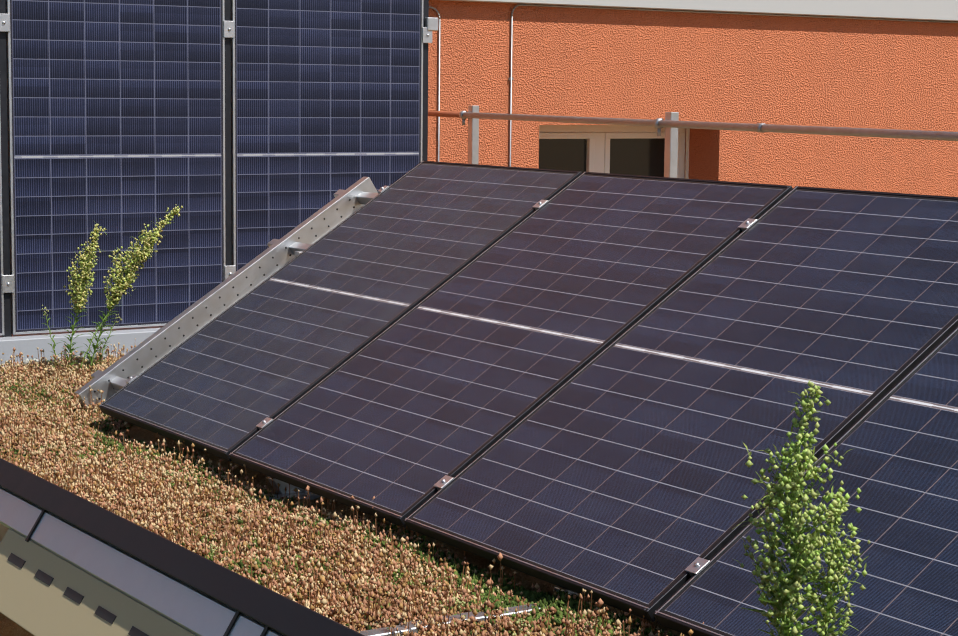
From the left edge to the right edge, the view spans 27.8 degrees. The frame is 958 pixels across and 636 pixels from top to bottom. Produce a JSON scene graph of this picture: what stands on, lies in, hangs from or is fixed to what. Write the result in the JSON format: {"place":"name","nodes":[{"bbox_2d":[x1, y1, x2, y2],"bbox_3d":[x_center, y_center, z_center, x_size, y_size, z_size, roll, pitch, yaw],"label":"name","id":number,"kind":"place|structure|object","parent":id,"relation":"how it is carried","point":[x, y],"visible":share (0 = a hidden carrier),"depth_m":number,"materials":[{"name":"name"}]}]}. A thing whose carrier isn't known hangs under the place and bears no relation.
{"place":"outdoors","nodes":[
{"label":"outdoors","id":0,"kind":"place"},
{"bbox_2d":[251,492,545,635],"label":"metal rail","id":1,"kind":"object","parent":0,"point":[479,616],"visible":0.08,"depth_m":4.77,"materials":[{"name":"silver metal"}]},
{"bbox_2d":[428,0,957,196],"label":"building wall","id":2,"kind":"structure","parent":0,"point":[749,69],"depth_m":17.37,"materials":[{"name":"orange paint"}]},
{"bbox_2d":[428,111,459,117],"bbox_3d":[-0.393,-1.588,15.003,0.099,0.099,1.279,-2,7,-24],"label":"pipe","id":3,"kind":"object","parent":2,"relation":"attached to","point":[443,113],"visible":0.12,"depth_m":14.69,"materials":[{"name":"orange metal"}]},
{"bbox_2d":[539,125,689,178],"bbox_3d":[1.060,-1.004,17.284,1.960,1.450,0.128,-4,8,-33],"label":"window frame","id":4,"kind":"object","parent":2,"relation":"attached to","point":[598,137],"visible":0.31,"depth_m":17.24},
{"bbox_2d":[539,138,664,176],"bbox_3d":[1.047,-1.006,17.303,1.960,1.450,0.001,-4,8,-33],"label":"window glass","id":5,"kind":"object","parent":4,"relation":"in","point":[640,156],"depth_m":17.38,"materials":[{"name":"black glass"}]},
{"bbox_2d":[429,4,957,166],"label":"wall conduits","id":6,"kind":"object","parent":2,"relation":"attached to","point":[510,78],"depth_m":16.29,"materials":[{"name":"grey metal"}]},
{"bbox_2d":[443,0,957,21],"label":"roof fascia","id":7,"kind":"structure","parent":2,"relation":"attached to","point":[939,10],"depth_m":17.59,"materials":[{"name":"grey"}]},
{"label":"roof","id":8,"kind":"structure","parent":0,"visible":0},
{"bbox_2d":[0,326,162,363],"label":"parapet","id":9,"kind":"structure","parent":8,"relation":"on","point":[26,344],"depth_m":9.48,"materials":[{"name":"grey concrete"}]},
{"bbox_2d":[0,0,428,336],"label":"vertical posts","id":10,"kind":"object","parent":9,"relation":"on","point":[5,179],"visible":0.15,"depth_m":9.87,"materials":[{"name":"black metal"}]},
{"bbox_2d":[0,113,3,334],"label":"panel frame","id":11,"kind":"object","parent":10,"relation":"attached to","point":[1,293],"visible":1,"depth_m":9.34,"materials":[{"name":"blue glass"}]},
{"bbox_2d":[6,0,225,334],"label":"solar panel","id":12,"kind":"object","parent":10,"relation":"attached to","point":[116,119],"visible":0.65,"depth_m":9.60,"materials":[{"name":"blue glass"}]},
{"bbox_2d":[0,14,437,292],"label":"vertical clamps","id":13,"kind":"object","parent":10,"relation":"attached to","point":[431,25],"visible":0.81,"depth_m":9.86,"materials":[{"name":"silver metal"}]},
{"bbox_2d":[231,0,423,270],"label":"solar panel","id":14,"kind":"object","parent":10,"relation":"attached to","point":[326,100],"visible":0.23,"depth_m":10.18,"materials":[{"name":"blue glass"}]},
{"bbox_2d":[0,486,284,635],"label":"metal flashing","id":15,"kind":"object","parent":8,"relation":"on","point":[196,612],"visible":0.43,"depth_m":2.35,"materials":[{"name":"grey metal"}]},
{"bbox_2d":[0,529,195,635],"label":"ledge","id":16,"kind":"object","parent":15,"relation":"attached to","point":[31,604],"visible":1,"depth_m":2.45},
{"bbox_2d":[7,509,270,635],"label":"slots","id":17,"kind":"object","parent":15,"relation":"attached to","point":[100,611],"visible":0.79,"depth_m":2.42,"materials":[{"name":"black"}]},
{"bbox_2d":[0,458,363,635],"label":"roof edge","id":18,"kind":"object","parent":15,"relation":"on","point":[279,613],"visible":0.83,"depth_m":2.22,"materials":[{"name":"black metal"}]},
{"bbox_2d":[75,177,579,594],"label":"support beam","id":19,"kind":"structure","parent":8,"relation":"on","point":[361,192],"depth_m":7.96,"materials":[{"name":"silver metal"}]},
{"bbox_2d":[94,199,354,399],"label":"bolt holes","id":20,"kind":"object","parent":19,"relation":"attached to","point":[220,297],"visible":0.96,"depth_m":7.95,"materials":[{"name":"black metal"}]},
{"bbox_2d":[98,161,581,461],"bbox_3d":[-0.535,-0.088,7.316,1.722,0.037,1.134,-39,25,-23],"label":"solar panel","id":21,"kind":"object","parent":19,"relation":"on","point":[222,385],"visible":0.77,"depth_m":7.25,"materials":[{"name":"blue"}]},
{"bbox_2d":[126,186,756,576],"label":"module clamps","id":22,"kind":"object","parent":19,"relation":"attached to","point":[696,566],"visible":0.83,"depth_m":5.61,"materials":[{"name":"silver metal"}]},
{"bbox_2d":[228,172,792,527],"bbox_3d":[0.089,0.030,6.352,1.722,0.037,1.134,-39,25,-23],"label":"solar panel","id":23,"kind":"object","parent":19,"relation":"on","point":[461,370],"visible":0.85,"depth_m":6.28,"materials":[{"name":"blue"}]},
{"bbox_2d":[403,186,957,621],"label":"solar panel","id":24,"kind":"object","parent":19,"relation":"on","point":[617,473],"visible":0.96,"depth_m":5.32,"materials":[{"name":"blue"}]},
{"bbox_2d":[653,326,957,635],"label":"solar panel","id":25,"kind":"object","parent":19,"relation":"on","point":[898,467],"visible":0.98,"depth_m":4.49,"materials":[{"name":"blue"}]},
{"bbox_2d":[139,479,531,631],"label":"small weeds","id":26,"kind":"object","parent":8,"relation":"on","point":[209,554],"depth_m":5.31,"materials":[{"name":"green plant"}]},
{"bbox_2d":[0,365,687,635],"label":"soil","id":27,"kind":"structure","parent":8,"relation":"on","point":[9,627],"depth_m":5.54,"materials":[{"name":"brown soil"}]},
{"bbox_2d":[0,338,141,433],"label":"sedum flowers","id":28,"kind":"object","parent":27,"relation":"on","point":[52,382],"visible":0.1,"depth_m":8.49,"materials":[{"name":"brown plant"}]},
{"bbox_2d":[42,208,177,373],"bbox_3d":[-1.692,-0.112,8.942,0.657,0.827,0.219,-2,7,-21],"label":"weed plant","id":29,"kind":"object","parent":27,"relation":"on","point":[89,340],"depth_m":8.91,"materials":[{"name":"green plant"}]},
{"bbox_2d":[41,206,182,322],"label":"weed buds","id":30,"kind":"object","parent":29,"relation":"attached to","point":[117,264],"visible":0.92,"depth_m":8.92,"materials":[{"name":"green plant"}]},
{"bbox_2d":[0,389,659,635],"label":"sedum stems","id":31,"kind":"object","parent":27,"relation":"on","point":[73,470],"visible":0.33,"depth_m":5.59,"materials":[{"name":"brown plant"}]},
{"bbox_2d":[134,469,527,635],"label":"small weed buds","id":32,"kind":"object","parent":27,"relation":"on","point":[456,598],"visible":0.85,"depth_m":4.74,"materials":[{"name":"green plant"}]},
{"bbox_2d":[0,385,703,635],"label":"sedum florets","id":33,"kind":"object","parent":27,"relation":"on","point":[507,596],"visible":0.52,"depth_m":5.44,"materials":[{"name":"brown plant"}]},
{"bbox_2d":[734,380,870,635],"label":"weed plant","id":34,"kind":"object","parent":27,"relation":"on","point":[797,614],"depth_m":3.41,"materials":[{"name":"green plant"}]},
{"bbox_2d":[468,106,678,177],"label":"railing posts","id":35,"kind":"object","parent":8,"relation":"on","point":[671,154],"visible":0.38,"depth_m":11.76,"materials":[{"name":"grey metal"}]},
{"bbox_2d":[459,111,957,140],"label":"railing pipe","id":36,"kind":"object","parent":35,"relation":"attached to","point":[659,124],"visible":0.96,"depth_m":11.00,"materials":[{"name":"grey metal"}]},
{"bbox_3d":[-1.741,0.238,9.446,6.000,0.050,0.360,-4,8,-33],"label":"gravel bed","id":37,"kind":"object","parent":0,"visible":0},
{"bbox_2d":[0,353,126,366],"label":"gravel strip","id":38,"kind":"object","parent":37,"relation":"on","point":[27,360],"visible":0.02,"depth_m":9.34,"materials":[{"name":"grey gravel"}]}
]}

